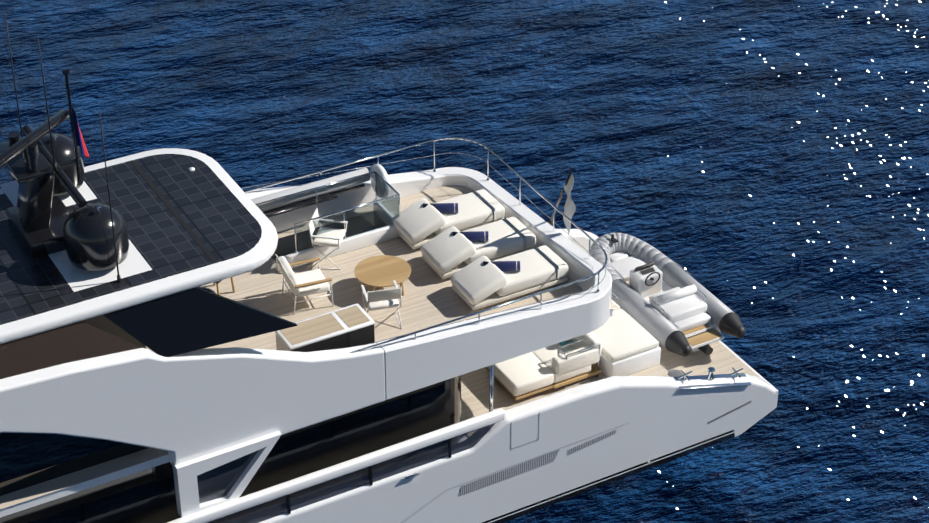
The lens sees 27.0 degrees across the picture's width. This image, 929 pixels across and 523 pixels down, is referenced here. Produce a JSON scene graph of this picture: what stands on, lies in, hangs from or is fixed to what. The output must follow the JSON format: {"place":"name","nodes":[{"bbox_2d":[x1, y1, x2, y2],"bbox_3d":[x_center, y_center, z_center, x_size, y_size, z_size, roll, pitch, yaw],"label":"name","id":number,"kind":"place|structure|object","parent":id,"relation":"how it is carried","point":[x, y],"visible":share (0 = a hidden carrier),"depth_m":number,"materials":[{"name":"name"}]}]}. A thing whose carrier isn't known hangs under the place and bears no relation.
{"place":"outdoors","nodes":[
{"label":"outdoors","id":0,"kind":"place"},
{"bbox_2d":[199,287,215,293],"bbox_3d":[-4.568,0.752,33.663,0.493,0.395,0.564,-32,45,-39],"label":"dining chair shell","id":1,"kind":"object","parent":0,"point":[208,289],"visible":0.15,"depth_m":33.73},
{"bbox_2d":[172,431,281,516],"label":"support pillar","id":2,"kind":"structure","parent":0,"point":[187,473],"depth_m":31.57,"materials":[{"name":"white paint"}]},
{"bbox_2d":[0,309,612,517],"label":"deck slab","id":3,"kind":"structure","parent":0,"point":[30,503],"depth_m":30.67,"materials":[{"name":"white paint"}]},
{"bbox_2d":[0,315,148,495],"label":"window","id":4,"kind":"structure","parent":3,"relation":"on","point":[28,459],"depth_m":30.47,"materials":[{"name":"black glass"}]},
{"bbox_2d":[0,148,277,344],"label":"hardtop roof","id":5,"kind":"structure","parent":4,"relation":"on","point":[261,252],"depth_m":30.49,"materials":[{"name":"white"}]},
{"bbox_2d":[0,154,261,324],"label":"solar panels","id":6,"kind":"object","parent":5,"relation":"on","point":[218,218],"visible":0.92,"depth_m":31.61,"materials":[{"name":"black glass"}]},
{"bbox_2d":[0,181,96,206],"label":"dome pad","id":7,"kind":"object","parent":6,"relation":"on","point":[10,189],"visible":0.25,"depth_m":32.61,"materials":[{"name":"white"}]},
{"bbox_2d":[0,69,128,270],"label":"radar mast","id":8,"kind":"object","parent":6,"relation":"on","point":[43,220],"visible":0.98,"depth_m":30.56,"materials":[{"name":"black metal"}]},
{"bbox_2d":[4,13,120,282],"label":"antennas","id":9,"kind":"object","parent":8,"relation":"attached to","point":[55,169],"visible":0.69,"depth_m":29.98,"materials":[{"name":"black metal"}]},
{"bbox_2d":[52,135,101,213],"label":"dome fittings","id":10,"kind":"object","parent":8,"relation":"on","point":[97,207],"visible":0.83,"depth_m":30.19,"materials":[{"name":"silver metal"}]},
{"bbox_2d":[72,106,89,157],"bbox_3d":[-6.134,-2.086,30.950,0.183,1.080,0.095,-17,37,-24],"label":"flag","id":11,"kind":"object","parent":8,"relation":"attached to","point":[80,142],"visible":0.96,"depth_m":31.00,"materials":[{"name":"red fabric"}]},
{"bbox_2d":[49,240,151,291],"bbox_3d":[-5.811,0.007,30.833,1.300,0.001,1.240,-17,37,-24],"label":"mast base","id":12,"kind":"object","parent":6,"relation":"on","point":[134,262],"visible":0.6,"depth_m":30.60,"materials":[{"name":"white"}]},
{"bbox_2d":[130,160,216,261],"bbox_3d":[-4.869,-0.871,32.189,0.080,0.001,3.680,-17,37,-24],"label":"roof panel seam","id":13,"kind":"object","parent":6,"relation":"on","point":[175,213],"visible":1,"depth_m":32.10,"materials":[{"name":"black"}]},
{"bbox_2d":[0,343,385,465],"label":"side wall","id":14,"kind":"structure","parent":3,"relation":"on","point":[185,407],"depth_m":30.60,"materials":[{"name":"white paint"}]},
{"bbox_2d":[0,321,158,378],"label":"glazing","id":15,"kind":"structure","parent":14,"relation":"attached to","point":[80,340],"depth_m":29.50,"materials":[{"name":"brown glass"}]},
{"bbox_2d":[104,287,297,356],"bbox_3d":[-4.176,0.882,30.445,2.952,0.629,0.890,-14,36,-21],"label":"roof fin","id":16,"kind":"object","parent":14,"relation":"on","point":[193,319],"visible":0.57,"depth_m":30.36,"materials":[{"name":"black glass"}]},
{"bbox_2d":[0,185,616,508],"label":"deck floor","id":17,"kind":"structure","parent":3,"relation":"on","point":[431,297],"depth_m":34.97,"materials":[{"name":"beige wood"}]},
{"bbox_2d":[256,171,399,253],"bbox_3d":[-2.617,-0.867,36.232,2.686,0.662,1.024,-17,37,-24],"label":"stair rail","id":18,"kind":"object","parent":17,"relation":"on","point":[347,209],"visible":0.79,"depth_m":36.17,"materials":[{"name":"silver metal"}]},
{"bbox_2d":[297,201,398,248],"bbox_3d":[-2.163,-0.695,35.977,2.150,0.570,0.001,-17,37,-24],"label":"glass panel","id":19,"kind":"object","parent":18,"relation":"on","point":[351,217],"visible":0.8,"depth_m":36.03,"materials":[{"name":"grey"}]},
{"bbox_2d":[376,177,398,215],"bbox_3d":[-1.464,-1.213,36.776,0.001,0.570,0.980,-17,37,-24],"label":"glass panel","id":20,"kind":"object","parent":18,"relation":"on","point":[392,201],"visible":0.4,"depth_m":36.71,"materials":[{"name":"grey"}]},
{"bbox_2d":[308,208,348,269],"bbox_3d":[-2.512,-0.415,35.784,0.593,0.933,0.630,6,33,9],"label":"chair frame","id":21,"kind":"object","parent":17,"relation":"on","point":[326,237],"visible":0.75,"depth_m":35.65,"materials":[{"name":"white metal"}]},
{"bbox_2d":[309,209,318,234],"bbox_3d":[-2.776,-0.723,35.644,0.060,0.239,0.580,6,33,9],"label":"chair backrest","id":22,"kind":"object","parent":21,"relation":"attached to","point":[312,223],"visible":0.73,"depth_m":35.63,"materials":[{"name":"white fabric"}]},
{"bbox_2d":[313,227,345,246],"bbox_3d":[-2.496,-0.450,35.757,0.500,0.090,0.540,6,33,9],"label":"chair cushion","id":23,"kind":"object","parent":21,"relation":"attached to","point":[337,233],"visible":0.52,"depth_m":35.71,"materials":[{"name":"white fabric"}]},
{"bbox_2d":[271,211,386,261],"bbox_3d":[-2.579,-0.419,36.616,2.400,0.001,0.980,-17,37,-24],"label":"stair well","id":24,"kind":"object","parent":17,"relation":"in","point":[285,245],"depth_m":36.82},
{"bbox_2d":[276,199,399,271],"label":"stair plinth","id":25,"kind":"structure","parent":17,"relation":"on","point":[369,238],"depth_m":36.25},
{"bbox_2d":[354,255,410,295],"bbox_3d":[-1.475,0.342,35.073,1.030,0.423,1.030,-17,37,-24],"label":"round table","id":26,"kind":"object","parent":17,"relation":"on","point":[380,271],"visible":0.94,"depth_m":34.93,"materials":[{"name":"brown wood"}]},
{"bbox_2d":[397,218,503,248],"bbox_3d":[-0.294,-0.707,36.832,1.980,0.100,0.820,-17,37,-24],"label":"sun lounger","id":27,"kind":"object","parent":17,"relation":"on","point":[419,244],"depth_m":36.34,"materials":[{"name":"beige fabric"}]},
{"bbox_2d":[392,189,504,243],"bbox_3d":[-0.308,-0.929,36.678,2.053,0.452,0.840,-17,37,-24],"label":"lounger mattress","id":28,"kind":"object","parent":27,"relation":"on","point":[416,222],"visible":0.9,"depth_m":36.48,"materials":[{"name":"white fabric"}]},
{"bbox_2d":[423,203,457,212],"bbox_3d":[-0.452,-1.007,36.559,0.660,0.190,0.190,-1,33,-1],"label":"lounger towel","id":29,"kind":"object","parent":28,"relation":"on","point":[444,207],"visible":0.81,"depth_m":36.48,"materials":[{"name":"blue fabric"}]},
{"bbox_2d":[473,191,495,220],"bbox_3d":[0.361,-1.059,37.040,0.075,0.266,0.846,-17,37,-24],"label":"lounger strap","id":30,"kind":"object","parent":28,"relation":"on","point":[487,204],"visible":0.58,"depth_m":36.84,"materials":[{"name":"grey fabric"}]},
{"bbox_2d":[422,246,534,278],"bbox_3d":[0.267,-0.160,35.990,1.980,0.100,0.820,-17,37,-24],"label":"sun lounger base","id":31,"kind":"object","parent":17,"relation":"on","point":[454,270],"depth_m":35.54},
{"bbox_2d":[420,217,535,273],"bbox_3d":[0.253,-0.383,35.836,2.053,0.452,0.840,-17,37,-24],"label":"lounger mattress","id":32,"kind":"object","parent":31,"relation":"on","point":[445,251],"visible":0.92,"depth_m":35.63,"materials":[{"name":"white fabric"}]},
{"bbox_2d":[452,231,487,241],"bbox_3d":[0.109,-0.460,35.717,0.660,0.190,0.190,-1,33,-1],"label":"lounger towel","id":33,"kind":"object","parent":32,"relation":"on","point":[475,236],"visible":0.75,"depth_m":35.64,"materials":[{"name":"blue fabric"}]},
{"bbox_2d":[502,219,526,249],"bbox_3d":[0.922,-0.512,36.198,0.075,0.266,0.846,-17,37,-24],"label":"lounger strap","id":34,"kind":"object","parent":32,"relation":"on","point":[518,232],"visible":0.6,"depth_m":35.99,"materials":[{"name":"grey fabric"}]},
{"bbox_2d":[452,276,567,309],"bbox_3d":[0.828,0.386,35.148,1.980,0.100,0.820,-17,37,-24],"label":"sun lounger base","id":35,"kind":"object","parent":17,"relation":"on","point":[493,298],"depth_m":34.77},
{"bbox_2d":[450,245,568,304],"bbox_3d":[0.814,0.164,34.994,2.053,0.452,0.840,-17,37,-24],"label":"lounger mattress","id":36,"kind":"object","parent":35,"relation":"on","point":[476,281],"visible":0.94,"depth_m":34.79,"materials":[{"name":"white fabric"}]},
{"bbox_2d":[483,261,519,270],"bbox_3d":[0.670,0.087,34.876,0.660,0.190,0.190,-1,33,-1],"label":"lounger towel","id":37,"kind":"object","parent":36,"relation":"on","point":[506,265],"visible":0.71,"depth_m":34.80,"materials":[{"name":"blue fabric"}]},
{"bbox_2d":[534,247,558,279],"bbox_3d":[1.483,0.034,35.356,0.075,0.266,0.846,-17,37,-24],"label":"lounger strap","id":38,"kind":"object","parent":36,"relation":"on","point":[550,261],"visible":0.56,"depth_m":35.14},
{"bbox_2d":[243,137,607,352],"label":"sun deck rails","id":39,"kind":"object","parent":3,"relation":"on","point":[500,305],"visible":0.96,"depth_m":35.60,"materials":[{"name":"silver metal"}]},
{"bbox_2d":[200,277,234,294],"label":"chair legs","id":40,"kind":"object","parent":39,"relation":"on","point":[217,286],"visible":0.38,"depth_m":34.95,"materials":[{"name":"brown wood"}]},
{"bbox_2d":[275,254,333,314],"bbox_3d":[-2.864,0.337,34.663,0.833,0.873,0.744,-12,35,-18],"label":"chair frame","id":41,"kind":"object","parent":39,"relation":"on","point":[331,294],"visible":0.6,"depth_m":34.49,"materials":[{"name":"white metal"}]},
{"bbox_2d":[277,256,329,296],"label":"arm chair cushions","id":42,"kind":"object","parent":41,"relation":"on","point":[306,277],"visible":0.94,"depth_m":34.50,"materials":[{"name":"white fabric"}]},
{"bbox_2d":[289,257,331,287],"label":"chair armrests","id":43,"kind":"object","parent":41,"relation":"attached to","point":[313,282],"visible":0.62,"depth_m":34.39,"materials":[{"name":"brown wood"}]},
{"bbox_2d":[263,183,364,217],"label":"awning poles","id":44,"kind":"object","parent":39,"relation":"on","point":[299,203],"visible":0.54,"depth_m":36.58,"materials":[{"name":"silver metal"}]},
{"bbox_2d":[275,325,374,351],"bbox_3d":[-2.364,1.455,32.988,1.552,0.800,0.629,-17,37,-24],"label":"cabinet","id":45,"kind":"object","parent":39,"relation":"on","point":[362,336],"visible":0.29,"depth_m":32.69,"materials":[{"name":"black"}]},
{"bbox_2d":[280,313,343,344],"bbox_3d":[-2.576,1.139,32.641,0.976,0.001,0.539,-17,37,-24],"label":"countertop panel","id":46,"kind":"object","parent":45,"relation":"on","point":[313,328],"visible":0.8,"depth_m":32.63,"materials":[{"name":"beige wood"}]},
{"bbox_2d":[275,303,374,349],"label":"cabinet countertop","id":47,"kind":"structure","parent":45,"relation":"on","point":[346,329],"depth_m":32.64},
{"bbox_2d":[336,305,369,326],"bbox_3d":[-1.903,0.934,32.957,0.406,0.001,0.539,-17,37,-24],"label":"countertop panel","id":48,"kind":"object","parent":45,"relation":"on","point":[352,316],"visible":1,"depth_m":32.95,"materials":[{"name":"beige wood"}]},
{"bbox_2d":[370,164,389,197],"bbox_3d":[-1.617,-1.537,37.064,0.140,0.680,0.680,-17,37,-24],"label":"bulwark end disc","id":49,"kind":"object","parent":39,"relation":"attached to","point":[380,170],"visible":0.67,"depth_m":36.91,"materials":[{"name":"white"}]},
{"bbox_2d":[361,280,401,328],"bbox_3d":[-1.454,0.720,34.038,0.630,0.933,0.593,-8,34,-12],"label":"chair frame","id":50,"kind":"object","parent":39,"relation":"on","point":[367,297],"visible":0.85,"depth_m":34.05,"materials":[{"name":"white metal"}]},
{"bbox_2d":[364,292,398,310],"bbox_3d":[-1.458,0.673,34.027,0.540,0.090,0.500,-8,34,-12],"label":"chair seat cushion","id":51,"kind":"object","parent":50,"relation":"attached to","point":[386,304],"visible":0.58,"depth_m":33.85,"materials":[{"name":"white fabric"}]},
{"bbox_2d":[368,287,400,302],"bbox_3d":[-1.388,0.581,33.637,0.580,0.239,0.060,-8,34,-12],"label":"chair backrest","id":52,"kind":"object","parent":50,"relation":"on","point":[384,294],"visible":0.85,"depth_m":33.62,"materials":[{"name":"beige fabric"}]},
{"bbox_2d":[547,170,571,225],"bbox_3d":[1.778,-1.183,35.853,0.097,1.655,0.924,-14,35,-20],"label":"ensign staff","id":53,"kind":"object","parent":39,"relation":"attached to","point":[560,197],"visible":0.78,"depth_m":35.79,"materials":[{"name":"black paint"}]},
{"bbox_2d":[563,174,575,235],"bbox_3d":[1.909,-1.030,35.562,0.166,1.486,0.344,-10,34,-15],"label":"flag","id":54,"kind":"object","parent":53,"relation":"attached to","point":[569,208],"visible":0.88,"depth_m":35.48,"materials":[{"name":"white fabric"}]},
{"bbox_2d":[246,167,611,399],"bbox_3d":[-0.609,-0.137,35.504,4.880,1.090,5.840,-17,37,-24],"label":"bulwark","id":55,"kind":"object","parent":3,"relation":"on","point":[433,356],"visible":0.79,"depth_m":33.85,"materials":[{"name":"white paint"}]},
{"bbox_2d":[0,0,928,522],"bbox_3d":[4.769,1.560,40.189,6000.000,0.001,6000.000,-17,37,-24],"label":"sea","id":56,"kind":"structure","parent":0,"point":[760,168],"depth_m":47.42,"materials":[{"name":"liquid"}]},
{"bbox_2d":[719,340,777,433],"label":"hull edge trim","id":57,"kind":"structure","parent":56,"relation":"on","point":[750,367],"depth_m":37.73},
{"bbox_2d":[0,375,460,522],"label":"saloon","id":58,"kind":"object","parent":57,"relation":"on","point":[147,495],"visible":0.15,"depth_m":33.00,"materials":[{"name":"black glass"}]},
{"bbox_2d":[259,374,775,522],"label":"hull side","id":59,"kind":"object","parent":57,"relation":"attached to","point":[663,415],"visible":0.77,"depth_m":35.01,"materials":[{"name":"white paint"}]},
{"bbox_2d":[286,438,450,513],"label":"bulwark posts","id":60,"kind":"object","parent":59,"relation":"on","point":[370,479],"visible":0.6,"depth_m":33.02,"materials":[{"name":"grey metal"}]},
{"bbox_2d":[167,408,504,522],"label":"cap rail","id":61,"kind":"object","parent":60,"relation":"on","point":[338,470],"visible":1,"depth_m":32.63,"materials":[{"name":"white paint"}]},
{"bbox_2d":[208,423,494,522],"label":"bulwark window","id":62,"kind":"structure","parent":60,"relation":"attached to","point":[347,482],"depth_m":32.94,"materials":[{"name":"black glass"}]},
{"bbox_2d":[404,472,418,479],"bbox_3d":[-0.919,3.704,33.454,0.300,0.036,0.050,-17,37,-24],"label":"fairlead","id":63,"kind":"object","parent":59,"relation":"attached to","point":[410,476],"visible":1,"depth_m":33.44,"materials":[{"name":"silver metal"}]},
{"bbox_2d":[489,365,492,411],"bbox_3d":[0.467,2.322,33.829,0.070,1.250,0.070,-17,37,-24],"label":"support pole","id":64,"kind":"object","parent":59,"relation":"on","point":[490,387],"visible":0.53,"depth_m":33.72,"materials":[{"name":"silver metal"}]},
{"bbox_2d":[459,449,559,495],"bbox_3d":[0.809,3.783,34.683,2.100,0.250,0.001,-17,37,-24],"label":"louvre","id":65,"kind":"object","parent":59,"relation":"attached to","point":[511,472],"visible":1,"depth_m":34.68,"materials":[{"name":"grey metal"}]},
{"bbox_2d":[400,422,628,522],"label":"hull knuckle","id":66,"kind":"object","parent":59,"relation":"attached to","point":[421,508],"visible":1,"depth_m":34.46,"materials":[{"name":"white paint"}]},
{"bbox_2d":[510,412,539,449],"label":"gate seams","id":67,"kind":"object","parent":59,"relation":"attached to","point":[529,442],"visible":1,"depth_m":34.49,"materials":[{"name":"grey"}]},
{"bbox_2d":[568,430,615,454],"bbox_3d":[2.336,3.305,35.391,1.040,0.200,0.001,-17,37,-24],"label":"louvre","id":68,"kind":"object","parent":59,"relation":"attached to","point":[583,445],"visible":1,"depth_m":35.37,"materials":[{"name":"grey metal"}]},
{"bbox_2d":[482,430,734,522],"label":"hull bottom","id":69,"kind":"object","parent":59,"relation":"attached to","point":[611,480],"visible":0.5,"depth_m":36.16,"materials":[{"name":"black paint"}]},
{"bbox_2d":[488,432,733,522],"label":"boot line","id":70,"kind":"object","parent":59,"relation":"attached to","point":[609,478],"visible":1,"depth_m":36.12,"materials":[{"name":"black paint"}]},
{"bbox_2d":[673,367,750,389],"bbox_3d":[4.663,2.204,36.384,1.703,0.703,0.307,-17,37,-24],"label":"mooring station","id":71,"kind":"object","parent":59,"relation":"on","point":[711,375],"visible":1,"depth_m":36.31,"materials":[{"name":"silver metal"}]},
{"bbox_2d":[707,401,750,423],"bbox_3d":[5.055,2.879,36.928,1.010,0.200,0.001,-17,37,-24],"label":"rub strip","id":72,"kind":"object","parent":59,"relation":"attached to","point":[728,412],"visible":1,"depth_m":36.92,"materials":[{"name":"grey metal"}]},
{"bbox_2d":[461,364,669,420],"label":"deck","id":73,"kind":"structure","parent":57,"relation":"on","point":[475,393],"depth_m":36.24,"materials":[{"name":"beige wood"}]},
{"bbox_2d":[484,364,601,399],"bbox_3d":[0.880,1.444,37.522,1.850,0.050,3.700,-17,37,-24],"label":"sofa base","id":74,"kind":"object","parent":73,"relation":"on","point":[594,371],"depth_m":36.24,"materials":[{"name":"brown wood"}]},
{"bbox_2d":[487,332,602,395],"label":"sofa cushions","id":75,"kind":"object","parent":73,"relation":"on","point":[530,371],"visible":0.33,"depth_m":36.15,"materials":[{"name":"white fabric"}]},
{"bbox_2d":[559,339,569,345],"bbox_3d":[1.922,1.340,36.783,0.276,0.436,0.494,-2,33,-4],"label":"turquoise pillow","id":76,"kind":"object","parent":75,"relation":"on","point":[563,343],"visible":0.12,"depth_m":36.67,"materials":[{"name":"teal fabric"}]},
{"bbox_2d":[557,338,599,387],"bbox_3d":[2.139,1.895,36.387,0.752,0.772,0.312,-17,37,-24],"label":"frame","id":77,"kind":"object","parent":73,"relation":"on","point":[565,354],"visible":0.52,"depth_m":36.27,"materials":[{"name":"silver metal"}]},
{"bbox_2d":[595,346,660,377],"bbox_3d":[2.255,0.984,38.139,1.120,0.400,4.100,-17,37,-24],"label":"sun pad base","id":78,"kind":"object","parent":73,"relation":"on","point":[639,362],"visible":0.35,"depth_m":36.61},
{"bbox_2d":[592,299,658,361],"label":"sun pad cushions","id":79,"kind":"object","parent":78,"relation":"on","point":[621,333],"visible":0.29,"depth_m":36.80,"materials":[{"name":"white fabric"}]},
{"bbox_2d":[556,229,598,252],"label":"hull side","id":80,"kind":"object","parent":57,"relation":"attached to","point":[579,237],"visible":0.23,"depth_m":41.21,"materials":[{"name":"white"}]},
{"bbox_2d":[587,252,759,377],"bbox_3d":[3.608,1.248,39.212,1.940,0.001,5.580,-17,37,-24],"label":"deck","id":81,"kind":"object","parent":57,"relation":"on","point":[721,359],"depth_m":38.07,"materials":[{"name":"beige wood"}]},
{"bbox_2d":[611,234,745,356],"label":"trim","id":82,"kind":"structure","parent":81,"relation":"on","point":[677,342],"depth_m":37.89,"materials":[{"name":"black rubber"}]},
{"bbox_2d":[668,369,687,376],"bbox_3d":[3.985,2.462,36.947,0.800,0.840,0.720,-17,37,-24],"label":"capstan cover","id":83,"kind":"object","parent":57,"relation":"on","point":[674,373],"visible":0.15,"depth_m":36.73,"materials":[{"name":"grey metal"}]},
{"bbox_2d":[626,265,723,351],"bbox_3d":[3.911,0.690,39.059,1.040,0.910,3.490,-17,37,-24],"label":"dinghy hull","id":84,"kind":"object","parent":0,"point":[636,281],"visible":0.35,"depth_m":38.93,"materials":[{"name":"white plastic"}]},
{"bbox_2d":[610,252,710,331],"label":"dinghy seats","id":85,"kind":"object","parent":84,"relation":"in","point":[686,313],"visible":0.73,"depth_m":38.32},
{"bbox_2d":[590,233,732,347],"bbox_3d":[3.775,0.453,39.195,1.719,0.610,3.568,-17,37,-24],"label":"inflatable boat tube","id":86,"kind":"object","parent":84,"relation":"attached to","point":[655,323],"visible":0.73,"depth_m":38.95,"materials":[{"name":"grey rubber"}]},
{"bbox_2d":[627,282,721,345],"bbox_3d":[4.150,0.958,38.723,0.800,0.028,2.470,-17,37,-24],"label":"dinghy decking","id":87,"kind":"object","parent":84,"relation":"in","point":[703,337],"visible":0.3,"depth_m":37.99,"materials":[{"name":"brown wood"}]},
{"bbox_3d":[-8.622,0.583,34.395,10.400,1.090,0.330,-17,37,-24],"label":"bulwark","id":88,"kind":"object","parent":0,"visible":0},
{"bbox_2d":[251,168,369,210],"bbox_3d":[-4.395,-0.901,35.900,5.800,0.260,0.253,-17,37,-24],"label":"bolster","id":89,"kind":"object","parent":88,"relation":"on","point":[269,205],"visible":0.27,"depth_m":36.51,"materials":[{"name":"grey fabric"}]}
]}

